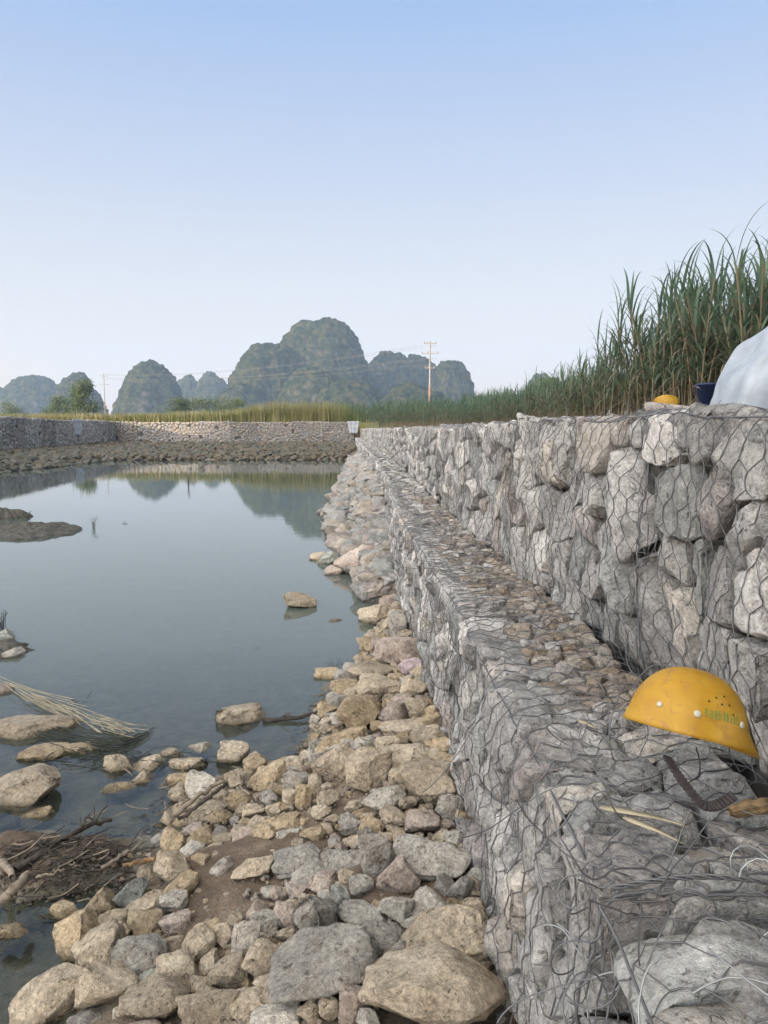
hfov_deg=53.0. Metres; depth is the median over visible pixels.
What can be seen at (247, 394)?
hill
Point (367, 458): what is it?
gabion basket
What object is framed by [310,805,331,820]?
stone
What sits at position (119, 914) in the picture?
stone
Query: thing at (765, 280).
sugarcane plant
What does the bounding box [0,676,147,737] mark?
straw bundle
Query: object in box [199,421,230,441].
gabion basket
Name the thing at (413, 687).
stone
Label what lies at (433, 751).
stone
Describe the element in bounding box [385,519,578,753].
gabion basket
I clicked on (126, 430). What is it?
gabion basket
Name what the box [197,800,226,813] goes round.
stone
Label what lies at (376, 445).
gabion basket
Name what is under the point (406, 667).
stone
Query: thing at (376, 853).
stone
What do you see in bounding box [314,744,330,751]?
stone
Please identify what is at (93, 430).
gabion basket
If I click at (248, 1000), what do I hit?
stone
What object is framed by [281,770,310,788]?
stone
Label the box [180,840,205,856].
stone
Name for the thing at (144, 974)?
stone
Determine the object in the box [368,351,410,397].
hill
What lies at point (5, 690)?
stone
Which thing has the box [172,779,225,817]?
stick
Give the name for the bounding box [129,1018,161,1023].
stone
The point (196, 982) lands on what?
stone
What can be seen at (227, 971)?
stone
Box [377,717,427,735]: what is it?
stone
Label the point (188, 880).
stone
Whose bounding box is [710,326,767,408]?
plastic sheet
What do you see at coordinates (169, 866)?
stone
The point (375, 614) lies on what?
stone
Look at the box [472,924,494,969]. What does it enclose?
stone
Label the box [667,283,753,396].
sugarcane plant
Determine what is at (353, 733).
stone
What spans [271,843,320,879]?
stone
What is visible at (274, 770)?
stone
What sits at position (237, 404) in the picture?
tree
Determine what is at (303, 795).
stone
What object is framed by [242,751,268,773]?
stone
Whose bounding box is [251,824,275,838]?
stone
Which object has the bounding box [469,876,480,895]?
stone
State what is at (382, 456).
gabion basket
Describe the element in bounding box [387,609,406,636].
stone
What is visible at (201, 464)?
stone
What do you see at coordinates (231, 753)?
stone
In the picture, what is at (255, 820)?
stone
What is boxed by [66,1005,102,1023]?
stone
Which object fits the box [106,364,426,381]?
power line
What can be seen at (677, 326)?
sugarcane plant
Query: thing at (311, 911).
stone
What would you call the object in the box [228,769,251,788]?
stone
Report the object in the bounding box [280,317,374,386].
hill
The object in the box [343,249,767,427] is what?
sugarcane field
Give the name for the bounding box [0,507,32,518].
flat rock
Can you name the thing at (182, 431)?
gabion basket
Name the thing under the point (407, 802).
stone
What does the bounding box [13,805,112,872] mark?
stick
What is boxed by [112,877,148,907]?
stone
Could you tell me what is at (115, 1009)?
stone
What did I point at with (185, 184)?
sky
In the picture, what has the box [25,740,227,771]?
sunken stems
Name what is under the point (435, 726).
stone
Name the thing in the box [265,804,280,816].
stone
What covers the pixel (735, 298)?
sugarcane plant
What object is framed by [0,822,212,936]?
mud clods
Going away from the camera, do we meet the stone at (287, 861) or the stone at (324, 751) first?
the stone at (287, 861)
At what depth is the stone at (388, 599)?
7.44 m
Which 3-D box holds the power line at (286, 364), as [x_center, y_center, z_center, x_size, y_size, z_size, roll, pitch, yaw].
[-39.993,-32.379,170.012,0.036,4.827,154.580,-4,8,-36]
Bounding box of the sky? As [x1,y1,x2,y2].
[0,0,767,416]
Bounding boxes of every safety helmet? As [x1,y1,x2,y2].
[622,667,760,811]
[653,395,679,404]
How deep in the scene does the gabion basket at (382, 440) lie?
26.98 m
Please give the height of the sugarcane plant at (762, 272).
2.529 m
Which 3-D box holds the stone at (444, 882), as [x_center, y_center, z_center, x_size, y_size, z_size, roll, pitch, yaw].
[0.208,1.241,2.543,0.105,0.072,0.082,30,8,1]
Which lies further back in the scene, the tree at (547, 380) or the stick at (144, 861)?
the tree at (547, 380)
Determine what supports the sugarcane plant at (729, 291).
on the ground
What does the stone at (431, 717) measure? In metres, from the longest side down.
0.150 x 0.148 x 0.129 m
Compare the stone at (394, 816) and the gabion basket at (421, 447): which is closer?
the stone at (394, 816)
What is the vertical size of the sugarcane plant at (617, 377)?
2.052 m
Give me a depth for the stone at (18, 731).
4.44 m
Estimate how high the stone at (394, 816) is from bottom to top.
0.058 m
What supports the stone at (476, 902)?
on the ground
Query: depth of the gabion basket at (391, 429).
21.53 m
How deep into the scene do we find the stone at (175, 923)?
2.59 m
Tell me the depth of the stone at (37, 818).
3.49 m
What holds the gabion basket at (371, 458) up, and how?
on the ground
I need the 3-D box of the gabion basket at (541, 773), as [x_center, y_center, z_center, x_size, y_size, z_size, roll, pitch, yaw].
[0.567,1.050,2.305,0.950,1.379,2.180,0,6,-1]
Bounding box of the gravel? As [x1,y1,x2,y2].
[47,591,503,1023]
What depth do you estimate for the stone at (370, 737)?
4.00 m
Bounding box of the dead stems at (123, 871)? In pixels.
[0,825,155,919]
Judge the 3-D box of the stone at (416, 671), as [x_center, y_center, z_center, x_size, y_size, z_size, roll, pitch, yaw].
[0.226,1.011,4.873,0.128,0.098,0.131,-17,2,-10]
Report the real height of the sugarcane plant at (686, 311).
2.430 m
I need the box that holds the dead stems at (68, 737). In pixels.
[33,726,154,755]
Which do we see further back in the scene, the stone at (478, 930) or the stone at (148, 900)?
the stone at (148, 900)
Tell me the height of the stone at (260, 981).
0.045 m
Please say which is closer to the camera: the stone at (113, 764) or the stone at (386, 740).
the stone at (386, 740)
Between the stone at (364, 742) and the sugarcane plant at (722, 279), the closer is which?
the stone at (364, 742)
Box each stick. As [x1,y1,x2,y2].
[0,856,14,879]
[0,870,30,905]
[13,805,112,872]
[35,868,64,878]
[101,841,143,869]
[123,857,154,866]
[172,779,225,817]
[177,782,227,819]
[227,768,262,801]
[235,775,265,805]
[262,705,317,722]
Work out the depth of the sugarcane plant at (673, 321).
10.45 m
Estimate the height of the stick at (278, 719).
0.082 m
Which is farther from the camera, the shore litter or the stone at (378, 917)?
the shore litter
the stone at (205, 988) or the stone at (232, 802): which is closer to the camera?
the stone at (205, 988)
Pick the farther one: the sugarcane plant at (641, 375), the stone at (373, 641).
the sugarcane plant at (641, 375)
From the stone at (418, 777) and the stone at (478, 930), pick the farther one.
the stone at (418, 777)
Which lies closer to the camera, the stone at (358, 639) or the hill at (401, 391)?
the stone at (358, 639)
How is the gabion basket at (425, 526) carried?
on the ground
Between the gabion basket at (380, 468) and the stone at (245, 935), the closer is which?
the stone at (245, 935)
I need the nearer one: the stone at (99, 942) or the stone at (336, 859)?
the stone at (99, 942)
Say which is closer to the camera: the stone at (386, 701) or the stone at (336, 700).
the stone at (386, 701)
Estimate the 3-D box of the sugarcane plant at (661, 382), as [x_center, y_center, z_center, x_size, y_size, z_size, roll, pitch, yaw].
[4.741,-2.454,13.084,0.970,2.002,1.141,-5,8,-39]
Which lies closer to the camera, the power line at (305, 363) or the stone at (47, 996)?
the stone at (47, 996)
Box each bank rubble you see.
[0,440,356,472]
[317,451,396,601]
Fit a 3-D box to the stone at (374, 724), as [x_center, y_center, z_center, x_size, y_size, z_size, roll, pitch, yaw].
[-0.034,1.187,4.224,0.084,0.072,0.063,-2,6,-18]
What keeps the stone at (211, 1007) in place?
on the ground
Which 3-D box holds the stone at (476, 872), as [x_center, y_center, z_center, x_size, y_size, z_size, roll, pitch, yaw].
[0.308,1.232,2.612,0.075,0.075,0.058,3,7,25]
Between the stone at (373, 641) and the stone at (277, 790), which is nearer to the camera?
the stone at (277, 790)
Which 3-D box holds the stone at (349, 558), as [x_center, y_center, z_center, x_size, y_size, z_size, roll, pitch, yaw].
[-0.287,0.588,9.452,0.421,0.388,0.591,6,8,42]
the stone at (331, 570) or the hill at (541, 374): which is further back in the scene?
the hill at (541, 374)
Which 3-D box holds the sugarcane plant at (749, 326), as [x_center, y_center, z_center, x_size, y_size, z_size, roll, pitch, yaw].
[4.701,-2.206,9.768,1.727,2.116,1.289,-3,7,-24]
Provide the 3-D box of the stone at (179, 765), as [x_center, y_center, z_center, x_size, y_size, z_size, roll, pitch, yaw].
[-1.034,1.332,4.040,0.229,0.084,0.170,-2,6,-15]
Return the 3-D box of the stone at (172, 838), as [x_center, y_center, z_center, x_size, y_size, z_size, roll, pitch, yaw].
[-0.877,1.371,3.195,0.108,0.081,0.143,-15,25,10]
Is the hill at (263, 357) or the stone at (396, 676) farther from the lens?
the hill at (263, 357)
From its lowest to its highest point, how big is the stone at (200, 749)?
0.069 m
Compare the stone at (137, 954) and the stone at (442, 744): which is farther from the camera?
the stone at (442, 744)
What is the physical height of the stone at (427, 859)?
0.125 m
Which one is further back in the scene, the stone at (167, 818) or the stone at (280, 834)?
the stone at (167, 818)
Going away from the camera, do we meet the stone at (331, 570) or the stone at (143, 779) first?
the stone at (143, 779)
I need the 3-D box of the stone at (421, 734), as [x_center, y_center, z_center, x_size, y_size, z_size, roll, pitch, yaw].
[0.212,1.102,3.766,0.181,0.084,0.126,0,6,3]
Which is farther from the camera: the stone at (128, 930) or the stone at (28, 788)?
the stone at (28, 788)
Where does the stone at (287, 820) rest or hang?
on the ground
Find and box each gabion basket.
[0,416,9,448]
[0,416,25,448]
[25,417,42,447]
[40,418,55,445]
[54,419,68,445]
[67,420,79,444]
[79,420,89,443]
[88,420,98,441]
[98,420,107,442]
[106,421,115,441]
[114,421,137,442]
[137,422,168,441]
[168,422,199,442]
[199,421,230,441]
[230,422,261,441]
[261,422,292,442]
[292,421,322,442]
[323,422,353,441]
[365,449,380,457]
[366,450,378,459]
[369,451,382,461]
[369,453,388,464]
[370,491,491,638]
[372,455,391,466]
[373,458,393,468]
[374,428,377,447]
[375,461,399,470]
[376,428,378,448]
[377,466,406,479]
[378,428,381,449]
[380,428,384,452]
[380,469,412,488]
[383,475,423,511]
[384,427,386,453]
[384,484,430,525]
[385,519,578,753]
[386,427,394,455]
[388,495,447,592]
[389,427,394,459]
[393,427,400,462]
[397,427,403,465]
[402,425,426,472]
[406,426,421,478]
[415,426,435,492]
[423,423,443,503]
[423,614,767,1023]
[436,422,487,523]
[461,420,519,563]
[510,386,766,681]
[594,907,767,1023]
[635,402,767,797]
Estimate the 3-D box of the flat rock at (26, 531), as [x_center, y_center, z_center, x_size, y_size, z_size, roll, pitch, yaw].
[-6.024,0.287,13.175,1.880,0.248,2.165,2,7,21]
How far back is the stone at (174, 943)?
2.50 m
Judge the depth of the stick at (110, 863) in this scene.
3.02 m
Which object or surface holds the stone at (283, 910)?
on the ground
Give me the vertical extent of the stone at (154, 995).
0.127 m
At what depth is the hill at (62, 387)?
975.11 m
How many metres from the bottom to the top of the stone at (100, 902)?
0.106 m
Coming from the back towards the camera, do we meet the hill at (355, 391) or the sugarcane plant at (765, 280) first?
the hill at (355, 391)
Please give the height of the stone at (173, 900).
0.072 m
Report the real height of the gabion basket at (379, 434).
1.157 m
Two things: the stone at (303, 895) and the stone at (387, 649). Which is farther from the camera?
the stone at (387, 649)
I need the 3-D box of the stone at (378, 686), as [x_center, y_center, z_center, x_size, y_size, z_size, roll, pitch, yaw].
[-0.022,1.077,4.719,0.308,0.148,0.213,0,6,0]
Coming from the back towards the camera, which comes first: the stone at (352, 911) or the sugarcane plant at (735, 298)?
the sugarcane plant at (735, 298)
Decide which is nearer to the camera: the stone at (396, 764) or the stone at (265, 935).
the stone at (265, 935)
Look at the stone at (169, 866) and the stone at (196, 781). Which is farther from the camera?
the stone at (196, 781)
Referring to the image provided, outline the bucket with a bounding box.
[695,383,715,405]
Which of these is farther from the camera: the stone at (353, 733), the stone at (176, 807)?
the stone at (353, 733)
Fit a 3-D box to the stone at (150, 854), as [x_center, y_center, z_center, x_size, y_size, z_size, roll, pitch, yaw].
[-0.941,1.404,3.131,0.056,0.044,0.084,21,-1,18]
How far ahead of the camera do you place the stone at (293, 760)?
3.76 m
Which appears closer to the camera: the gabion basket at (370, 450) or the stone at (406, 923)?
the stone at (406, 923)
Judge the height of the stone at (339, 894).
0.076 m
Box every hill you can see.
[0,374,56,415]
[48,372,108,415]
[110,359,185,415]
[177,374,197,404]
[188,371,226,413]
[213,382,267,411]
[226,342,302,406]
[274,366,337,407]
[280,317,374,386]
[310,379,383,420]
[365,382,457,422]
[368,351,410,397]
[407,354,436,387]
[431,360,473,402]
[527,373,549,392]
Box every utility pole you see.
[99,373,108,415]
[421,341,438,403]
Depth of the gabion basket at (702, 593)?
2.02 m
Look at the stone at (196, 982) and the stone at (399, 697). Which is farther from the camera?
the stone at (399, 697)
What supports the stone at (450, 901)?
on the ground
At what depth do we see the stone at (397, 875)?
2.52 m
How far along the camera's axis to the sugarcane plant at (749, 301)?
10.28 m
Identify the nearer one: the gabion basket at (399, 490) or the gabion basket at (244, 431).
the gabion basket at (399, 490)
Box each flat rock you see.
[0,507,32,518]
[0,522,82,540]
[0,638,34,658]
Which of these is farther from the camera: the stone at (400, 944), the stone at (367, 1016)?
the stone at (400, 944)
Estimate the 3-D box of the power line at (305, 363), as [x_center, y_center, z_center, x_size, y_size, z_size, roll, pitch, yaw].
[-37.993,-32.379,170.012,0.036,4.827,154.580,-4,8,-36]
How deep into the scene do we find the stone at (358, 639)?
6.09 m
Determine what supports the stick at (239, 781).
on the ground
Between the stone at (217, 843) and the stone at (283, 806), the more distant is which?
the stone at (283, 806)
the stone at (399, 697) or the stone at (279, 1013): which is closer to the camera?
the stone at (279, 1013)
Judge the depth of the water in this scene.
8.95 m
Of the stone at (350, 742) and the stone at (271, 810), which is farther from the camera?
the stone at (350, 742)
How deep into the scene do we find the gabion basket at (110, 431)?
72.84 m
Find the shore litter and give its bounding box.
[110,766,242,840]
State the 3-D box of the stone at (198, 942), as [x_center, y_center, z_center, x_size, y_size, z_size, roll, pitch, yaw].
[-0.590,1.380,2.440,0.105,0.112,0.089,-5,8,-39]
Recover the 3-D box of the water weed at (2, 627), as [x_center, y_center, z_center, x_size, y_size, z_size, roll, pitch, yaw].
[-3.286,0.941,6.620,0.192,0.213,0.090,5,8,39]
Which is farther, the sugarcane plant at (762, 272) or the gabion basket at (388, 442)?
the gabion basket at (388, 442)
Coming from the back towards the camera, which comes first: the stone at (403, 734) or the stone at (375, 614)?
the stone at (375, 614)
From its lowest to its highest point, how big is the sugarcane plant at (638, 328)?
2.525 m
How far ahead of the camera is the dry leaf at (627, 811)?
1.51 m
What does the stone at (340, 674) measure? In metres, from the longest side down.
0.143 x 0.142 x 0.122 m
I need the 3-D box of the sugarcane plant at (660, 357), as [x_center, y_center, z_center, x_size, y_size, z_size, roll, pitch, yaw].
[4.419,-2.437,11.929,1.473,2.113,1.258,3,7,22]
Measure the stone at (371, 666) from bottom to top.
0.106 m
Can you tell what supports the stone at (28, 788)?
on the ground
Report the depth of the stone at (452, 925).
2.23 m
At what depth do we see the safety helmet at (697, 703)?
1.61 m
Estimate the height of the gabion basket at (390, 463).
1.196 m
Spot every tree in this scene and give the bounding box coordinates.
[0,402,28,415]
[34,394,73,414]
[51,376,106,415]
[158,394,197,415]
[186,395,227,414]
[214,397,247,413]
[532,372,553,387]
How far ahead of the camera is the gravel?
3.38 m
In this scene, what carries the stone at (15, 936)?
in the water
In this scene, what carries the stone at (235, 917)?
on the ground
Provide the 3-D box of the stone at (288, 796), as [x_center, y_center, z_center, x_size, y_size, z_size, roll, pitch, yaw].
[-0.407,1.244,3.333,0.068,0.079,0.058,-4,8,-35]
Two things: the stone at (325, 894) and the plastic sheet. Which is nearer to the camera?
the stone at (325, 894)
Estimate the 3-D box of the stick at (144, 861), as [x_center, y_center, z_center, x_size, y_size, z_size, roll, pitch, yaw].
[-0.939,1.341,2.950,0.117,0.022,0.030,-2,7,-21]
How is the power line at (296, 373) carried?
attached to the utility pole at (429, 353)
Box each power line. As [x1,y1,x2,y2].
[100,345,421,374]
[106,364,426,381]
[107,345,436,374]
[110,358,421,379]
[116,358,435,379]
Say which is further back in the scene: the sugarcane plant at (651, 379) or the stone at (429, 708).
the sugarcane plant at (651, 379)
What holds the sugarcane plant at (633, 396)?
on the ground
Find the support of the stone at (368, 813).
on the ground
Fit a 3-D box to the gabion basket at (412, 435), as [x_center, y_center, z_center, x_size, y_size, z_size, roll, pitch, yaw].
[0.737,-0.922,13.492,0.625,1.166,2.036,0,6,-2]
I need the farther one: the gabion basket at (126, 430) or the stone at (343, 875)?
the gabion basket at (126, 430)
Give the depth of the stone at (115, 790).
3.75 m
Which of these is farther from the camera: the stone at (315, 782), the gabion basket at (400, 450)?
the gabion basket at (400, 450)
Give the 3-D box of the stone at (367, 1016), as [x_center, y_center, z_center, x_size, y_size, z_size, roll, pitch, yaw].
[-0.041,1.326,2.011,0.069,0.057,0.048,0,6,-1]
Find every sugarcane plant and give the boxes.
[582,313,642,414]
[583,278,661,414]
[600,268,680,414]
[607,324,658,412]
[608,305,657,412]
[615,258,712,411]
[615,299,705,405]
[622,287,684,407]
[624,249,737,407]
[626,319,678,401]
[630,245,722,405]
[634,332,679,401]
[645,267,749,403]
[646,239,749,405]
[648,277,719,405]
[649,246,742,394]
[652,239,754,405]
[658,224,758,383]
[660,280,725,401]
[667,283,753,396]
[680,252,767,382]
[692,204,767,374]
[694,276,755,381]
[699,258,767,377]
[701,244,767,353]
[703,249,767,376]
[712,242,766,371]
[734,240,767,341]
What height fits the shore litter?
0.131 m
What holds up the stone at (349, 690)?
on the ground
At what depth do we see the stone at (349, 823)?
3.00 m
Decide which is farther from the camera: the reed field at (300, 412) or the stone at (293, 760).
the reed field at (300, 412)
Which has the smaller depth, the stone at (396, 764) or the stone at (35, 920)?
the stone at (35, 920)
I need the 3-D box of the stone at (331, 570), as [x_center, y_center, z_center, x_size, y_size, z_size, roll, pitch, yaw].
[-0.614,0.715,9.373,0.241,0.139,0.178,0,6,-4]
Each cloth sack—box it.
[72,419,82,434]
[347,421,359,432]
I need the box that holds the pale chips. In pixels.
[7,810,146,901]
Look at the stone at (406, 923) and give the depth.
2.37 m
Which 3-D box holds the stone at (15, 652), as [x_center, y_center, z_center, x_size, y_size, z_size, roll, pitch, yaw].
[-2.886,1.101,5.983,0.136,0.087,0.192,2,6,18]
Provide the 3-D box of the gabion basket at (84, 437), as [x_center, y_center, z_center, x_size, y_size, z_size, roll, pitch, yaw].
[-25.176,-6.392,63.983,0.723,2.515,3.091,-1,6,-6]
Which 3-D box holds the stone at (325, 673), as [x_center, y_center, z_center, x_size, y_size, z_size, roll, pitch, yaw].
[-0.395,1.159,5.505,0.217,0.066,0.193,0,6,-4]
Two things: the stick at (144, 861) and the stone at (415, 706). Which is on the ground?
the stone at (415, 706)
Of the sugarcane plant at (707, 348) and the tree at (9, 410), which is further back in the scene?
the tree at (9, 410)
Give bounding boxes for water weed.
[0,612,6,631]
[70,690,92,706]
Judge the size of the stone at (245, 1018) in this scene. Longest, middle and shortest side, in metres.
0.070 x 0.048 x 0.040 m
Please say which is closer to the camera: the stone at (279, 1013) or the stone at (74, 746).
the stone at (279, 1013)
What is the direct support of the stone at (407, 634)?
on the ground
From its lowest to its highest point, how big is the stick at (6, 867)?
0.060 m
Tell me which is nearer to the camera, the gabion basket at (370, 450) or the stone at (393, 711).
the stone at (393, 711)
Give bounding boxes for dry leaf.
[578,720,595,728]
[599,806,689,827]
[623,816,683,844]
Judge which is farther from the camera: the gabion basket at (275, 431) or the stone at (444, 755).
the gabion basket at (275, 431)
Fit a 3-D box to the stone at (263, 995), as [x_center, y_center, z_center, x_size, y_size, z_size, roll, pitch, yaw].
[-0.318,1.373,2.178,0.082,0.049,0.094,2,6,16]
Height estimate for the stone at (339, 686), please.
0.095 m
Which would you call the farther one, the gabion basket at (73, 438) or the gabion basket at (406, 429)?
the gabion basket at (73, 438)
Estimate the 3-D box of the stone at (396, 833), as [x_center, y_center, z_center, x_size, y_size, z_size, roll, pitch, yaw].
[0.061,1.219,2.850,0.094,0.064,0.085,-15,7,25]
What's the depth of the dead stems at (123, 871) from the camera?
3.02 m
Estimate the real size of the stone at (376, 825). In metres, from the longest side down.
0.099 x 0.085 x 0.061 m
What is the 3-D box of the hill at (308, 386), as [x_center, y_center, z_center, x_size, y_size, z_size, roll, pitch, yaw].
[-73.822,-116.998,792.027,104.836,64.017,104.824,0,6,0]
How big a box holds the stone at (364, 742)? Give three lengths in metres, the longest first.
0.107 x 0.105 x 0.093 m
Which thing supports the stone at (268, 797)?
on the ground
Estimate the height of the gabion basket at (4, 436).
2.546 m
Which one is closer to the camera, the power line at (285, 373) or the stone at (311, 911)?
the stone at (311, 911)
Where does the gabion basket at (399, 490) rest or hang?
on the ground
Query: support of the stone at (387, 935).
on the ground
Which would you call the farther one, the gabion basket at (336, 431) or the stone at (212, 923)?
the gabion basket at (336, 431)
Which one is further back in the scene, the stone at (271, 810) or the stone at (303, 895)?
the stone at (271, 810)
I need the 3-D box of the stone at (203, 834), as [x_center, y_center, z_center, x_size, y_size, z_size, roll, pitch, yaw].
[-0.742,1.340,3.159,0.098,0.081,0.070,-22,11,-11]
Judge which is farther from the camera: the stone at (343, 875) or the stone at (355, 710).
the stone at (355, 710)
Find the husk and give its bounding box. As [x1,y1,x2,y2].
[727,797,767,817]
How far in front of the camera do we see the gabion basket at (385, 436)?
24.96 m
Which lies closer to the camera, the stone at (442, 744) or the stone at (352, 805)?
the stone at (352, 805)
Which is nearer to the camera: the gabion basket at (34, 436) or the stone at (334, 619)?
the stone at (334, 619)
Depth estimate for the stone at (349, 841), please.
2.91 m
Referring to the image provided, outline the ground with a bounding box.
[0,422,517,1023]
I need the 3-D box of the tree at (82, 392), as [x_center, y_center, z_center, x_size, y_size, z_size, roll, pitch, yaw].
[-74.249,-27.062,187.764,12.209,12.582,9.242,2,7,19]
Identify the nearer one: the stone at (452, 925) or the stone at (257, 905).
the stone at (452, 925)
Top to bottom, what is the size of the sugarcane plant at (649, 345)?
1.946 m
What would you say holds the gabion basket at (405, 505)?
on the ground
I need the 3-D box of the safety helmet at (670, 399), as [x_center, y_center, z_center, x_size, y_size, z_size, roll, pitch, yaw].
[3.025,-1.122,8.200,0.306,0.156,0.232,13,-29,-21]
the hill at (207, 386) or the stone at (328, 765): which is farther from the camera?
the hill at (207, 386)
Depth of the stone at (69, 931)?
2.55 m
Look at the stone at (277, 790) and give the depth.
3.42 m
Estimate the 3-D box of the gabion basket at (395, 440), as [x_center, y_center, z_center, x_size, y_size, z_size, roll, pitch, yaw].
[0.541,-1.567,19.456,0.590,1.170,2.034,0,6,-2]
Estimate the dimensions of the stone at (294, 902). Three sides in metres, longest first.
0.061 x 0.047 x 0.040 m
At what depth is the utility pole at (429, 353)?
108.30 m
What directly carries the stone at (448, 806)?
on the ground
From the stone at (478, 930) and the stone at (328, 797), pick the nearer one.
the stone at (478, 930)
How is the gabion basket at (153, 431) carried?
on the ground
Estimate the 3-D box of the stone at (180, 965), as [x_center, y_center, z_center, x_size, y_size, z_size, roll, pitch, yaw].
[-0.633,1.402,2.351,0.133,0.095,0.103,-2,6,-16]
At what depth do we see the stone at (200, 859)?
2.98 m
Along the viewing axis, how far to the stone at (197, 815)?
3.37 m
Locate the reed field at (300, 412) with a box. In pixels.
[0,399,373,422]
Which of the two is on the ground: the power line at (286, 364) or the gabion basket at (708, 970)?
the gabion basket at (708, 970)
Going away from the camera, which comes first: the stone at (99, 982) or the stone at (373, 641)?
the stone at (99, 982)
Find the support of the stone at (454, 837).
on the ground
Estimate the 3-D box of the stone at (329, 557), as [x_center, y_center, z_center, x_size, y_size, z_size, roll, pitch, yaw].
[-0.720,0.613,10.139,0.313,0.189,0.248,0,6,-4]
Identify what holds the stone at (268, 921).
on the ground
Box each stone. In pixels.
[0,628,14,639]
[0,684,14,695]
[0,714,80,747]
[0,763,60,812]
[0,801,9,814]
[0,922,29,952]
[2,647,25,658]
[8,962,83,1023]
[14,742,68,762]
[20,805,54,829]
[23,913,51,927]
[49,900,78,922]
[52,907,99,963]
[62,740,102,760]
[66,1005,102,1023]
[71,918,127,966]
[73,959,138,1008]
[85,886,115,916]
[98,908,127,922]
[101,782,137,798]
[102,754,131,777]
[110,933,168,975]
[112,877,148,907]
[112,1007,117,1019]
[116,973,191,1021]
[118,921,131,935]
[126,889,162,910]
[127,754,165,776]
[127,909,163,935]
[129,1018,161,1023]
[131,769,153,790]
[136,863,160,885]
[138,968,155,981]
[146,852,156,858]
[153,850,189,883]
[155,949,198,985]
[157,889,188,912]
[158,908,190,934]
[160,747,183,762]
[160,809,177,824]
[160,828,185,849]
[163,870,198,893]
[164,935,185,951]
[165,757,208,775]
[165,773,187,790]
[167,782,185,802]
[171,801,187,812]
[175,989,239,1023]
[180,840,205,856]
[181,922,215,961]
[182,821,202,835]
[185,769,214,798]
[187,742,212,756]
[188,809,206,822]
[189,975,213,993]
[190,826,213,846]
[191,853,210,865]
[195,984,217,992]
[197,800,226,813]
[197,948,218,975]
[198,461,204,467]
[205,841,222,847]
[206,917,221,929]
[207,951,247,988]
[208,784,226,797]
[209,809,232,825]
[209,855,233,875]
[212,832,231,841]
[213,922,232,947]
[214,703,265,728]
[216,740,249,769]
[224,770,232,783]
[225,1019,242,1023]
[226,789,252,810]
[226,911,242,925]
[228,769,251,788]
[228,986,263,1019]
[230,824,252,841]
[231,855,273,878]
[231,920,260,955]
[241,938,278,977]
[241,1014,250,1023]
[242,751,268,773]
[242,803,264,817]
[246,815,269,827]
[246,899,269,919]
[249,759,286,791]
[249,909,280,936]
[249,1001,300,1023]
[251,792,259,803]
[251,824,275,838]
[252,973,269,988]
[258,986,269,1003]
[259,789,279,806]
[259,932,272,941]
[260,885,274,898]
[263,817,274,823]
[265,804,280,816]
[266,923,378,1003]
[268,811,303,829]
[268,886,287,901]
[269,785,284,797]
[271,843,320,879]
[273,900,295,927]
[274,802,288,811]
[275,828,299,838]
[276,928,294,940]
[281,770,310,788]
[282,788,294,805]
[283,592,316,607]
[284,755,303,766]
[285,881,308,898]
[285,898,298,907]
[290,860,325,883]
[291,895,338,928]
[295,783,312,809]
[296,999,318,1023]
[297,893,315,901]
[299,750,309,759]
[299,825,325,840]
[305,869,335,892]
[306,742,354,781]
[307,752,323,761]
[308,774,322,793]
[309,552,324,559]
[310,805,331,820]
[314,667,337,680]
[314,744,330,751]
[315,748,328,753]
[316,789,340,805]
[317,551,339,563]
[317,700,337,717]
[317,889,330,899]
[318,996,338,1021]
[319,725,367,745]
[320,849,359,870]
[324,565,342,574]
[326,814,339,823]
[327,694,345,711]
[328,618,341,621]
[330,679,358,694]
[330,884,350,905]
[333,544,374,572]
[334,669,353,679]
[336,694,380,728]
[337,868,352,883]
[338,811,359,835]
[338,899,382,923]
[338,984,369,1023]
[341,739,353,747]
[342,835,357,846]
[344,685,356,696]
[344,799,363,810]
[345,660,393,677]
[345,746,392,792]
[349,874,374,896]
[354,737,373,746]
[355,673,401,699]
[355,920,403,957]
[355,1007,380,1023]
[356,636,376,649]
[357,604,391,624]
[357,826,394,876]
[358,815,383,832]
[358,940,508,1023]
[360,636,379,653]
[360,812,373,818]
[361,785,405,810]
[364,735,374,741]
[370,637,380,651]
[370,720,382,732]
[372,913,386,921]
[374,637,418,663]
[375,736,400,747]
[376,854,420,893]
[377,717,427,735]
[377,896,415,923]
[378,702,407,721]
[378,832,392,843]
[379,594,396,604]
[379,743,430,763]
[379,806,405,826]
[381,699,397,708]
[382,618,388,628]
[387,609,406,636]
[387,673,403,681]
[388,768,403,786]
[390,693,412,701]
[390,833,471,880]
[390,939,405,950]
[391,762,401,767]
[392,830,404,842]
[395,731,409,742]
[398,657,422,674]
[398,758,455,805]
[398,796,417,809]
[399,630,411,636]
[399,651,412,661]
[400,677,426,696]
[401,904,488,961]
[401,914,417,927]
[404,697,428,717]
[405,809,440,832]
[409,727,445,743]
[410,664,422,678]
[412,885,448,915]
[420,710,441,725]
[424,705,438,714]
[425,724,439,729]
[425,736,449,751]
[429,746,442,757]
[432,752,452,761]
[432,828,448,841]
[434,872,454,895]
[435,793,463,821]
[440,819,454,828]
[444,830,464,846]
[446,875,474,898]
[446,898,462,904]
[455,809,472,819]
[462,897,486,913]
[466,866,483,881]
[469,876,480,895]
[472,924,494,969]
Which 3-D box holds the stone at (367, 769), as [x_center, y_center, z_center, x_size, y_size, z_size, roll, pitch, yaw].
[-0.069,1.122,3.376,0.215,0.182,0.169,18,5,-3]
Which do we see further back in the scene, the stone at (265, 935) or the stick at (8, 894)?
the stick at (8, 894)

